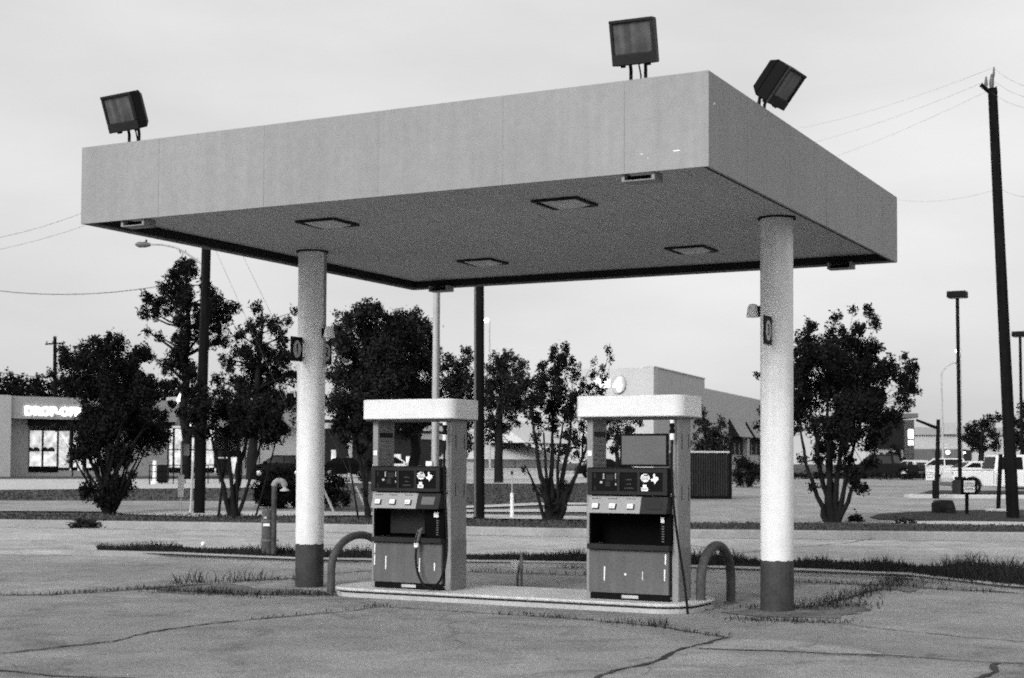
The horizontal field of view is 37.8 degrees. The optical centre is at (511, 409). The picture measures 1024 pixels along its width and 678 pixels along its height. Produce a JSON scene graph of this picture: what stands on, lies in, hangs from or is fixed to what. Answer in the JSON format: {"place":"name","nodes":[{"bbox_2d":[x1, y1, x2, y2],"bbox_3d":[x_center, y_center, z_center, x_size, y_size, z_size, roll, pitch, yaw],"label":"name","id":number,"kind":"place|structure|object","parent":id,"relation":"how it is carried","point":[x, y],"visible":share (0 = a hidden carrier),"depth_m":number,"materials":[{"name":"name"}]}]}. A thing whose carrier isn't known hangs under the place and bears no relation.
{"place":"outdoors","nodes":[
{"label":"outdoors","id":0,"kind":"place"},
{"bbox_2d":[0,479,259,489],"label":"parking lot","id":1,"kind":"structure","parent":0,"point":[22,484],"depth_m":82.38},
{"bbox_2d":[157,466,168,482],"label":"litter bin","id":2,"kind":"object","parent":1,"relation":"on","point":[165,474],"visible":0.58,"depth_m":85.58,"materials":[{"name":"black plastic"}]},
{"bbox_2d":[149,465,228,483],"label":"handrail","id":3,"kind":"object","parent":1,"relation":"on","point":[185,471],"visible":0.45,"depth_m":83.68,"materials":[{"name":"black metal"}]},
{"bbox_2d":[208,299,297,479],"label":"pine tree","id":4,"kind":"object","parent":1,"relation":"on","point":[252,380],"visible":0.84,"depth_m":97.71,"materials":[{"name":"black plant"}]},
{"bbox_2d":[0,501,295,511],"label":"driveway","id":5,"kind":"structure","parent":0,"point":[129,506],"depth_m":48.79,"materials":[{"name":"concrete"}]},
{"bbox_2d":[0,483,586,504],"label":"lawn grass","id":6,"kind":"structure","parent":0,"point":[496,489],"depth_m":62.81,"materials":[{"name":"plant"}]},
{"bbox_2d":[118,511,586,518],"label":"sidewalk","id":7,"kind":"structure","parent":0,"point":[279,513],"depth_m":43.18,"materials":[{"name":"concrete"}]},
{"bbox_2d":[135,240,210,512],"bbox_3d":[-9.989,-2.055,43.950,2.253,10.402,0.329,0,-2,-2],"label":"utility pole","id":8,"kind":"object","parent":7,"relation":"on","point":[200,471],"visible":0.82,"depth_m":43.86,"materials":[{"name":"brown wood"}]},
{"bbox_2d":[2,278,198,294],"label":"power line","id":9,"kind":"object","parent":8,"relation":"attached to","point":[87,293],"visible":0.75,"depth_m":125.40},
{"bbox_2d":[178,441,189,511],"bbox_3d":[-9.818,2.058,44.700,0.321,2.221,0.072,0,-2,0],"label":"sign post","id":10,"kind":"object","parent":7,"relation":"on","point":[181,480],"visible":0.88,"depth_m":44.67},
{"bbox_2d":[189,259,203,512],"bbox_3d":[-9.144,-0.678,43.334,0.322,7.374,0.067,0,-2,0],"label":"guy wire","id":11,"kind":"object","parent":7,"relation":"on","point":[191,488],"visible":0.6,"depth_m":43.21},
{"bbox_2d":[431,293,439,465],"bbox_3d":[-2.151,-1.659,42.109,0.212,9.577,0.186,1,-2,-13],"label":"metal pole","id":12,"kind":"object","parent":7,"relation":"on","point":[435,376],"visible":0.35,"depth_m":42.02,"materials":[{"name":"metal"}]},
{"bbox_2d":[474,286,484,518],"bbox_3d":[-0.897,-2.674,41.451,0.340,11.580,0.310,0,-2,1],"label":"utility pole","id":13,"kind":"object","parent":7,"relation":"on","point":[479,493],"visible":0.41,"depth_m":41.24,"materials":[{"name":"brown wood"}]},
{"bbox_2d":[510,471,513,516],"bbox_3d":[0.003,2.430,41.931,0.107,1.412,0.110,-1,-2,28],"label":"marker post","id":14,"kind":"object","parent":7,"relation":"on","point":[511,504],"visible":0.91,"depth_m":41.89,"materials":[{"name":"grey metal"}]},
{"bbox_2d":[324,471,586,483],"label":"parking lot","id":15,"kind":"structure","parent":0,"point":[580,478],"depth_m":103.48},
{"bbox_2d":[257,455,295,475],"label":"parked car","id":16,"kind":"object","parent":15,"relation":"on","point":[286,460],"visible":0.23,"depth_m":103.09,"materials":[{"name":"paint"}]},
{"bbox_2d":[324,458,358,475],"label":"parked car","id":17,"kind":"object","parent":15,"relation":"on","point":[336,465],"visible":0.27,"depth_m":107.00,"materials":[{"name":"paint"}]},
{"bbox_2d":[325,297,414,481],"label":"oak tree","id":18,"kind":"object","parent":15,"relation":"on","point":[369,369],"visible":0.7,"depth_m":91.39,"materials":[{"name":"black plant"}]},
{"bbox_2d":[389,305,444,465],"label":"oak tree","id":19,"kind":"object","parent":15,"relation":"on","point":[415,334],"visible":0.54,"depth_m":95.33,"materials":[{"name":"black plant"}]},
{"bbox_2d":[440,345,473,457],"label":"tree","id":20,"kind":"object","parent":15,"relation":"on","point":[458,383],"visible":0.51,"depth_m":94.79,"materials":[{"name":"black plant"}]},
{"bbox_2d":[439,422,572,472],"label":"hip roof building","id":21,"kind":"structure","parent":15,"relation":"on","point":[520,453],"depth_m":133.30,"materials":[{"name":"grey metal"}]},
{"bbox_2d":[484,348,531,482],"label":"tree","id":22,"kind":"object","parent":15,"relation":"on","point":[508,399],"visible":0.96,"depth_m":91.71,"materials":[{"name":"black plant"}]},
{"bbox_2d":[467,468,555,475],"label":"wall","id":23,"kind":"structure","parent":15,"relation":"on","point":[507,472],"depth_m":118.03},
{"bbox_2d":[573,459,615,477],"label":"parked car","id":24,"kind":"object","parent":15,"relation":"on","point":[583,468],"visible":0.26,"depth_m":111.06,"materials":[{"name":"paint"}]},
{"bbox_2d":[606,420,643,466],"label":"tree","id":25,"kind":"object","parent":15,"relation":"on","point":[627,429],"visible":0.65,"depth_m":104.75,"materials":[{"name":"black plant"}]},
{"bbox_2d":[0,463,940,527],"bbox_3d":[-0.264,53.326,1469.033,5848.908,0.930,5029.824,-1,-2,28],"label":"ground","id":26,"kind":"structure","parent":0,"point":[798,469],"depth_m":57.40,"materials":[{"name":"grey plant"}]},
{"bbox_2d":[45,336,64,429],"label":"utility pole","id":27,"kind":"object","parent":26,"relation":"on","point":[54,343],"visible":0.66,"depth_m":118.10,"materials":[{"name":"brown wood"}]},
{"bbox_2d":[44,327,179,514],"bbox_3d":[-11.594,0.387,43.296,3.778,5.491,4.259,1,-2,-18],"label":"multi stem tree","id":28,"kind":"object","parent":26,"relation":"on","point":[113,414],"visible":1,"depth_m":42.88,"materials":[{"name":"black plant"}]},
{"bbox_2d":[0,394,296,476],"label":"shop","id":29,"kind":"structure","parent":26,"relation":"on","point":[32,444],"depth_m":108.06,"materials":[{"name":"grey concrete"}]},
{"bbox_2d":[28,430,71,467],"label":"window","id":30,"kind":"structure","parent":29,"relation":"in","point":[40,439],"depth_m":108.13,"materials":[{"name":"white glass"}]},
{"bbox_2d":[167,428,216,467],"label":"window","id":31,"kind":"structure","parent":29,"relation":"in","point":[174,450],"depth_m":114.54,"materials":[{"name":"white glass"}]},
{"bbox_2d":[135,250,242,478],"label":"pine tree","id":32,"kind":"object","parent":26,"relation":"on","point":[181,296],"visible":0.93,"depth_m":99.61,"materials":[{"name":"black plant"}]},
{"bbox_2d":[174,378,296,518],"bbox_3d":[-7.714,1.061,40.854,3.376,4.006,2.562,0,-2,16],"label":"crepe myrtle","id":33,"kind":"object","parent":26,"relation":"on","point":[239,414],"visible":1,"depth_m":40.72,"materials":[{"name":"black plant"}]},
{"bbox_2d":[250,462,295,507],"bbox_3d":[-7.422,2.428,47.768,1.707,1.524,1.943,2,-2,-33],"label":"shrub","id":34,"kind":"object","parent":26,"relation":"on","point":[284,498],"visible":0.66,"depth_m":47.61,"materials":[{"name":"black plant"}]},
{"bbox_2d":[0,366,579,462],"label":"wood","id":35,"kind":"object","parent":26,"relation":"on","point":[16,385],"visible":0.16,"depth_m":149.98,"materials":[{"name":"black plant"}]},
{"bbox_2d":[324,470,355,508],"bbox_3d":[-5.788,2.574,48.141,1.259,1.278,1.255,-1,-2,28],"label":"shrub","id":36,"kind":"object","parent":26,"relation":"on","point":[335,494],"visible":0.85,"depth_m":48.06,"materials":[{"name":"black plant"}]},
{"bbox_2d":[329,391,375,519],"bbox_3d":[-4.341,1.280,40.964,1.331,3.582,1.332,-1,-2,28],"label":"crepe myrtle","id":37,"kind":"object","parent":26,"relation":"on","point":[347,404],"visible":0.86,"depth_m":40.88,"materials":[{"name":"black plant"}]},
{"bbox_2d":[324,419,443,473],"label":"dark building","id":38,"kind":"structure","parent":26,"relation":"on","point":[402,451],"depth_m":127.55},
{"bbox_2d":[0,519,1023,539],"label":"kerb","id":39,"kind":"structure","parent":26,"relation":"on","point":[811,534],"depth_m":32.76,"materials":[{"name":"concrete"}]},
{"bbox_2d":[0,511,1023,531],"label":"verge grass","id":40,"kind":"structure","parent":26,"relation":"on","point":[867,526],"depth_m":37.70,"materials":[{"name":"plant"}]},
{"bbox_2d":[518,340,614,521],"bbox_3d":[1.415,0.597,40.278,2.617,5.053,2.276,1,-2,-13],"label":"crepe myrtle","id":41,"kind":"object","parent":26,"relation":"on","point":[556,509],"visible":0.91,"depth_m":40.10,"materials":[{"name":"black plant"}]},
{"bbox_2d":[580,366,759,468],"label":"store","id":42,"kind":"structure","parent":26,"relation":"on","point":[739,413],"depth_m":176.21,"materials":[{"name":"paint"}]},
{"bbox_2d":[610,374,625,393],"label":"round sign","id":43,"kind":"object","parent":42,"relation":"attached to","point":[618,384],"visible":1,"depth_m":162.15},
{"bbox_2d":[730,438,742,454],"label":"window","id":44,"kind":"structure","parent":42,"relation":"in","point":[738,442],"depth_m":200.19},
{"bbox_2d":[746,438,759,454],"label":"window","id":45,"kind":"structure","parent":42,"relation":"in","point":[754,443],"depth_m":210.98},
{"bbox_2d":[914,423,1019,460],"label":"pale store","id":46,"kind":"structure","parent":26,"relation":"on","point":[924,443],"depth_m":171.89,"materials":[{"name":"grey concrete"}]},
{"bbox_2d":[0,555,1023,677],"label":"forecourt","id":47,"kind":"structure","parent":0,"point":[395,640],"depth_m":14.58,"materials":[{"name":"concrete"}]},
{"bbox_2d":[144,584,257,594],"bbox_3d":[-3.988,2.312,19.264,1.441,0.001,1.724,2,-3,-36],"label":"dirt patch","id":48,"kind":"object","parent":47,"relation":"on","point":[239,588],"visible":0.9,"depth_m":19.36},
{"bbox_2d":[235,589,328,595],"bbox_3d":[-2.846,2.300,18.825,1.271,0.001,0.972,-1,-2,28],"label":"dirt patch","id":49,"kind":"object","parent":47,"relation":"on","point":[273,590],"visible":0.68,"depth_m":18.90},
{"bbox_2d":[327,531,371,592],"bbox_3d":[-1.988,1.964,19.407,0.150,0.770,1.396,-1,-2,28],"label":"hoop bollard","id":50,"kind":"object","parent":47,"relation":"on","point":[340,545],"visible":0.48,"depth_m":18.90,"materials":[{"name":"metal"}]},
{"bbox_2d":[81,70,896,610],"bbox_3d":[0.107,-0.288,18.341,7.518,5.218,7.220,-1,-2,28],"label":"canopy","id":51,"kind":"object","parent":47,"relation":"on","point":[693,172],"visible":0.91,"depth_m":16.63,"materials":[{"name":"metal"}]},
{"bbox_2d":[100,90,147,141],"bbox_3d":[-4.313,-3.213,16.697,0.432,0.668,0.376,-1,-2,26],"label":"floodlight","id":52,"kind":"object","parent":51,"relation":"on","point":[125,111],"visible":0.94,"depth_m":16.61,"materials":[{"name":"grey metal"}]},
{"bbox_2d":[290,336,303,361],"bbox_3d":[-2.810,-0.790,19.592,0.028,0.320,0.290,-1,-2,28],"label":"number sign","id":53,"kind":"object","parent":51,"relation":"attached to","point":[296,348],"visible":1,"depth_m":19.55,"materials":[{"name":"black plastic"}]},
{"bbox_2d":[322,326,334,337],"bbox_3d":[-2.423,-1.022,19.754,0.171,0.150,0.152,-1,-2,28],"label":"bell fixture","id":54,"kind":"object","parent":51,"relation":"attached to","point":[327,331],"visible":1,"depth_m":19.70,"materials":[{"name":"white metal"}]},
{"bbox_2d":[326,341,331,364],"bbox_3d":[-2.518,-0.769,20.150,0.028,0.320,0.290,-1,-2,28],"label":"number sign","id":55,"kind":"object","parent":51,"relation":"attached to","point":[328,352],"visible":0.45,"depth_m":20.22,"materials":[{"name":"black plastic"}]},
{"bbox_2d":[609,16,658,79],"bbox_3d":[1.140,-3.290,13.871,0.424,0.675,0.349,0,-2,18],"label":"floodlight","id":56,"kind":"object","parent":51,"relation":"on","point":[633,41],"visible":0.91,"depth_m":13.78,"materials":[{"name":"grey metal"}]},
{"bbox_2d":[746,304,759,317],"bbox_3d":[2.765,-1.131,17.098,0.171,0.150,0.152,-1,-2,28],"label":"bell fixture","id":57,"kind":"object","parent":51,"relation":"attached to","point":[753,310],"visible":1,"depth_m":17.04,"materials":[{"name":"grey metal"}]},
{"bbox_2d":[763,315,772,345],"bbox_3d":[2.857,-0.880,16.684,0.028,0.320,0.290,-1,-2,28],"label":"number sign","id":58,"kind":"object","parent":51,"relation":"attached to","point":[767,330],"visible":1,"depth_m":16.63,"materials":[{"name":"black plastic"}]},
{"bbox_2d":[753,59,806,110],"bbox_3d":[2.702,-3.208,15.186,0.460,0.620,0.410,-1,-2,34],"label":"floodlight","id":59,"kind":"object","parent":51,"relation":"on","point":[778,83],"visible":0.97,"depth_m":15.06,"materials":[{"name":"grey metal"}]},
{"bbox_2d":[0,564,1003,637],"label":"weeds","id":60,"kind":"object","parent":47,"relation":"on","point":[209,592],"visible":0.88,"depth_m":18.59,"materials":[{"name":"black plant"}]},
{"bbox_2d":[0,527,1022,677],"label":"pavement crack","id":61,"kind":"object","parent":47,"relation":"on","point":[993,667],"visible":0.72,"depth_m":14.56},
{"bbox_2d":[511,554,522,586],"bbox_3d":[0.062,2.139,19.681,0.174,0.461,0.100,2,-2,-32],"label":"stub pipe","id":62,"kind":"object","parent":47,"relation":"on","point":[515,566],"visible":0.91,"depth_m":19.67,"materials":[{"name":"grey metal"}]},
{"bbox_2d":[337,590,713,613],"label":"pump island","id":63,"kind":"structure","parent":47,"relation":"on","point":[552,605],"depth_m":17.10,"materials":[{"name":"concrete"}]},
{"bbox_2d":[340,590,709,608],"bbox_3d":[0.067,2.224,17.886,4.680,0.027,1.200,-1,-2,28],"label":"pump island joint","id":64,"kind":"object","parent":63,"relation":"on","point":[525,600],"visible":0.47,"depth_m":17.16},
{"bbox_2d":[335,581,714,606],"bbox_3d":[0.068,2.194,17.887,4.770,0.037,1.290,-1,-2,28],"label":"pump island cap","id":65,"kind":"object","parent":64,"relation":"on","point":[528,593],"visible":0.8,"depth_m":17.58,"materials":[{"name":"concrete"}]},
{"bbox_2d":[364,399,477,590],"bbox_3d":[-1.143,1.037,18.387,1.320,2.300,0.796,-1,-2,28],"label":"fuel pump","id":66,"kind":"object","parent":65,"relation":"on","point":[418,538],"visible":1,"depth_m":18.13,"materials":[{"name":"grey metal"}]},
{"bbox_2d":[373,541,442,583],"bbox_3d":[-1.266,1.861,18.164,0.970,0.485,0.047,-1,-2,28],"label":"lower door","id":67,"kind":"structure","parent":66,"relation":"in","point":[392,561],"depth_m":18.15,"materials":[{"name":"metal"}]},
{"bbox_2d":[577,394,701,613],"bbox_3d":[1.479,1.058,17.037,1.393,2.411,0.753,-1,-2,28],"label":"fuel pump","id":68,"kind":"object","parent":65,"relation":"on","point":[638,531],"visible":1,"depth_m":16.82,"materials":[{"name":"grey metal"}]},
{"bbox_2d":[589,549,669,595],"bbox_3d":[1.315,1.826,16.814,0.970,0.485,0.047,-1,-2,28],"label":"lower door","id":69,"kind":"structure","parent":68,"relation":"in","point":[610,571],"depth_m":16.79,"materials":[{"name":"metal"}]},
{"bbox_2d":[61,549,1023,592],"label":"kerb","id":70,"kind":"structure","parent":47,"relation":"on","point":[537,563],"depth_m":23.65,"materials":[{"name":"concrete"}]},
{"bbox_2d":[696,541,737,610],"bbox_3d":[2.364,1.909,17.310,0.165,0.775,1.181,-1,-2,28],"label":"hoop bollard","id":71,"kind":"object","parent":47,"relation":"on","point":[711,548],"visible":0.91,"depth_m":17.23,"materials":[{"name":"metal"}]},
{"bbox_2d":[723,605,871,617],"bbox_3d":[3.150,2.250,16.617,1.325,0.001,1.589,-1,-2,36],"label":"dirt patch","id":72,"kind":"object","parent":47,"relation":"on","point":[757,612],"visible":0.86,"depth_m":16.45,"materials":[{"name":"soil"}]},
{"bbox_2d":[698,639,909,655],"bbox_3d":[2.665,2.136,13.470,1.896,0.001,0.844,0,-2,14],"label":"concrete patch","id":73,"kind":"object","parent":47,"relation":"on","point":[763,645],"visible":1,"depth_m":13.44,"materials":[{"name":"concrete"}]},
{"bbox_2d":[809,604,870,612],"bbox_3d":[3.734,2.267,17.045,0.681,0.001,1.192,-1,-2,28],"label":"dirt patch","id":74,"kind":"object","parent":47,"relation":"on","point":[844,609],"visible":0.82,"depth_m":16.91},
{"bbox_2d":[875,578,926,591],"bbox_3d":[5.300,2.396,20.520,0.688,0.001,2.475,-1,-2,21],"label":"dirt patch","id":75,"kind":"object","parent":47,"relation":"on","point":[910,588],"visible":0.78,"depth_m":20.28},
{"bbox_2d":[0,527,1023,567],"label":"road","id":76,"kind":"structure","parent":0,"point":[36,541],"depth_m":29.79,"materials":[{"name":"asphalt"}]},
{"bbox_2d":[67,515,105,527],"bbox_3d":[-9.950,2.725,35.090,1.141,0.485,0.388,0,-2,1],"label":"debris clump","id":77,"kind":"object","parent":76,"relation":"on","point":[85,523],"visible":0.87,"depth_m":35.04,"materials":[{"name":"black plant"}]},
{"bbox_2d":[0,0,1023,463],"label":"sky","id":78,"kind":"structure","parent":0,"point":[196,66],"materials":[{"name":"white"}]},
{"bbox_2d":[466,506,586,511],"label":"path","id":79,"kind":"structure","parent":0,"point":[576,508],"depth_m":47.28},
{"bbox_2d":[466,502,586,507],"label":"path","id":80,"kind":"structure","parent":0,"point":[501,505],"depth_m":52.42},
{"bbox_2d":[153,548,1023,587],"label":"grass strip","id":81,"kind":"object","parent":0,"point":[579,563],"depth_m":22.54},
{"bbox_2d":[261,478,288,554],"bbox_3d":[-3.957,1.805,24.996,0.482,1.325,0.236,0,-2,7],"label":"vent pipe","id":82,"kind":"object","parent":81,"relation":"on","point":[269,520],"visible":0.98,"depth_m":24.91,"materials":[{"name":"grey metal"}]},
{"bbox_2d":[95,538,1023,586],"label":"tall grass","id":83,"kind":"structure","parent":81,"relation":"on","point":[1010,573],"depth_m":23.16,"materials":[{"name":"plant"}]},
{"bbox_2d":[690,477,1023,522],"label":"parking lot","id":84,"kind":"structure","parent":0,"point":[742,505],"depth_m":56.06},
{"bbox_2d":[669,451,731,498],"bbox_3d":[7.657,2.689,61.139,2.314,1.957,2.490,0,-2,0],"label":"ribbed container","id":85,"kind":"object","parent":84,"relation":"on","point":[710,474],"visible":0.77,"depth_m":59.97,"materials":[{"name":"metal"}]},
{"bbox_2d":[690,405,734,451],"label":"pine tree","id":86,"kind":"object","parent":84,"relation":"on","point":[711,438],"visible":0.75,"depth_m":87.75,"materials":[{"name":"black plant"}]},
{"bbox_2d":[732,455,759,486],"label":"shrub","id":87,"kind":"object","parent":84,"relation":"on","point":[752,473],"visible":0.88,"depth_m":81.88,"materials":[{"name":"black plant"}]},
{"bbox_2d":[751,302,922,522],"bbox_3d":[8.524,0.112,39.298,4.238,6.044,4.970,-1,-2,28],"label":"multi stem tree","id":88,"kind":"object","parent":84,"relation":"on","point":[844,362],"visible":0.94,"depth_m":39.27,"materials":[{"name":"black plant"}]},
{"bbox_2d":[794,470,925,479],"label":"hedge","id":89,"kind":"object","parent":84,"relation":"on","point":[872,475],"visible":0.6,"depth_m":85.85,"materials":[{"name":"black plant"}]},
{"bbox_2d":[842,454,925,479],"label":"pickup truck","id":90,"kind":"object","parent":84,"relation":"on","point":[891,463],"visible":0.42,"depth_m":110.86,"materials":[{"name":"paint"}]},
{"bbox_2d":[898,460,940,477],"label":"parked car","id":91,"kind":"object","parent":84,"relation":"on","point":[917,462],"visible":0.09,"depth_m":117.48,"materials":[{"name":"paint"}]},
{"bbox_2d":[916,419,939,498],"bbox_3d":[17.246,2.102,61.947,1.006,3.423,0.199,0,-2,-3],"label":"arm post","id":92,"kind":"object","parent":84,"relation":"on","point":[937,466],"visible":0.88,"depth_m":61.92,"materials":[{"name":"black metal"}]},
{"bbox_2d":[926,470,934,497],"bbox_3d":[17.476,3.183,62.513,0.411,1.292,0.144,0,-2,0],"label":"parking sign","id":93,"kind":"object","parent":84,"relation":"on","point":[930,474],"visible":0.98,"depth_m":62.46,"materials":[{"name":"white metal"}]},
{"bbox_2d":[917,458,964,478],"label":"parked car","id":94,"kind":"object","parent":84,"relation":"on","point":[946,463],"visible":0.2,"depth_m":115.04,"materials":[{"name":"paint"}]},
{"bbox_2d":[871,510,1023,520],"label":"planting bed","id":95,"kind":"object","parent":84,"relation":"on","point":[975,515],"visible":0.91,"depth_m":43.70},
{"bbox_2d":[931,500,956,512],"bbox_3d":[13.447,3.081,46.605,0.660,0.520,0.796,0,-2,0],"label":"boulder","id":96,"kind":"object","parent":95,"relation":"on","point":[942,506],"visible":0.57,"depth_m":46.30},
{"bbox_2d":[961,478,976,513],"bbox_3d":[13.946,2.708,45.666,0.492,1.215,0.144,0,-2,0],"label":"parking sign","id":97,"kind":"object","parent":95,"relation":"on","point":[968,486],"visible":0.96,"depth_m":45.62,"materials":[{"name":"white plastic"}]},
{"bbox_2d":[985,454,1005,510],"bbox_3d":[15.694,2.422,48.303,0.700,1.964,0.600,-1,-2,28],"label":"slim post","id":98,"kind":"object","parent":95,"relation":"on","point":[999,483],"visible":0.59,"depth_m":48.25,"materials":[{"name":"black metal"}]},
{"bbox_2d":[980,67,1019,517],"bbox_3d":[14.087,-3.358,43.189,1.070,13.210,0.357,0,-2,-5],"label":"utility pole","id":99,"kind":"object","parent":95,"relation":"on","point":[1010,469],"visible":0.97,"depth_m":43.09,"materials":[{"name":"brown wood"}]},
{"bbox_2d":[941,361,955,457],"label":"street lamp","id":100,"kind":"object","parent":84,"relation":"on","point":[942,411],"visible":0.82,"depth_m":120.04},
{"bbox_2d":[947,290,967,493],"bbox_3d":[19.126,-0.593,64.095,0.812,8.953,0.680,-1,-2,28],"label":"parking light","id":101,"kind":"object","parent":84,"relation":"on","point":[956,482],"visible":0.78,"depth_m":63.98,"materials":[{"name":"black metal"}]},
{"bbox_2d":[942,461,983,470],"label":"parked car","id":102,"kind":"object","parent":84,"relation":"on","point":[971,465],"visible":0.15,"depth_m":99.00,"materials":[{"name":"white paint"}]},
{"bbox_2d":[904,494,1023,498],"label":"kerb","id":103,"kind":"structure","parent":84,"relation":"on","point":[953,496],"depth_m":62.88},
{"bbox_2d":[919,490,1023,494],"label":"planting bed","id":104,"kind":"object","parent":84,"relation":"on","point":[980,492],"visible":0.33,"depth_m":71.07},
{"bbox_2d":[961,411,1001,460],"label":"tree","id":105,"kind":"object","parent":84,"relation":"on","point":[976,441],"visible":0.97,"depth_m":104.94,"materials":[{"name":"black plant"}]},
{"bbox_2d":[940,455,1023,493],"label":"pickup truck","id":106,"kind":"object","parent":84,"relation":"on","point":[986,475],"visible":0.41,"depth_m":66.99,"materials":[{"name":"white paint"}]},
{"bbox_2d":[1002,400,1023,454],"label":"tree","id":107,"kind":"object","parent":84,"relation":"on","point":[1017,432],"visible":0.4,"depth_m":99.75,"materials":[{"name":"black plant"}]},
{"bbox_2d":[1011,331,1023,489],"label":"parking light","id":108,"kind":"object","parent":84,"relation":"on","point":[1016,334],"visible":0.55,"depth_m":80.01,"materials":[{"name":"black metal"}]},
{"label":"planting bed","id":109,"kind":"structure","parent":84,"relation":"on","visible":0},
{"bbox_2d":[888,443,906,461],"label":"shrub","id":110,"kind":"object","parent":109,"relation":"on","point":[895,452],"visible":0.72,"depth_m":129.82,"materials":[{"name":"black plant"}]},
{"bbox_2d":[869,413,917,462],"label":"brick building","id":111,"kind":"structure","parent":0,"point":[903,436],"depth_m":149.81,"materials":[{"name":"grey brick"}]},
{"bbox_2d":[893,521,1023,524],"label":"path","id":112,"kind":"structure","parent":0,"point":[980,522],"depth_m":39.88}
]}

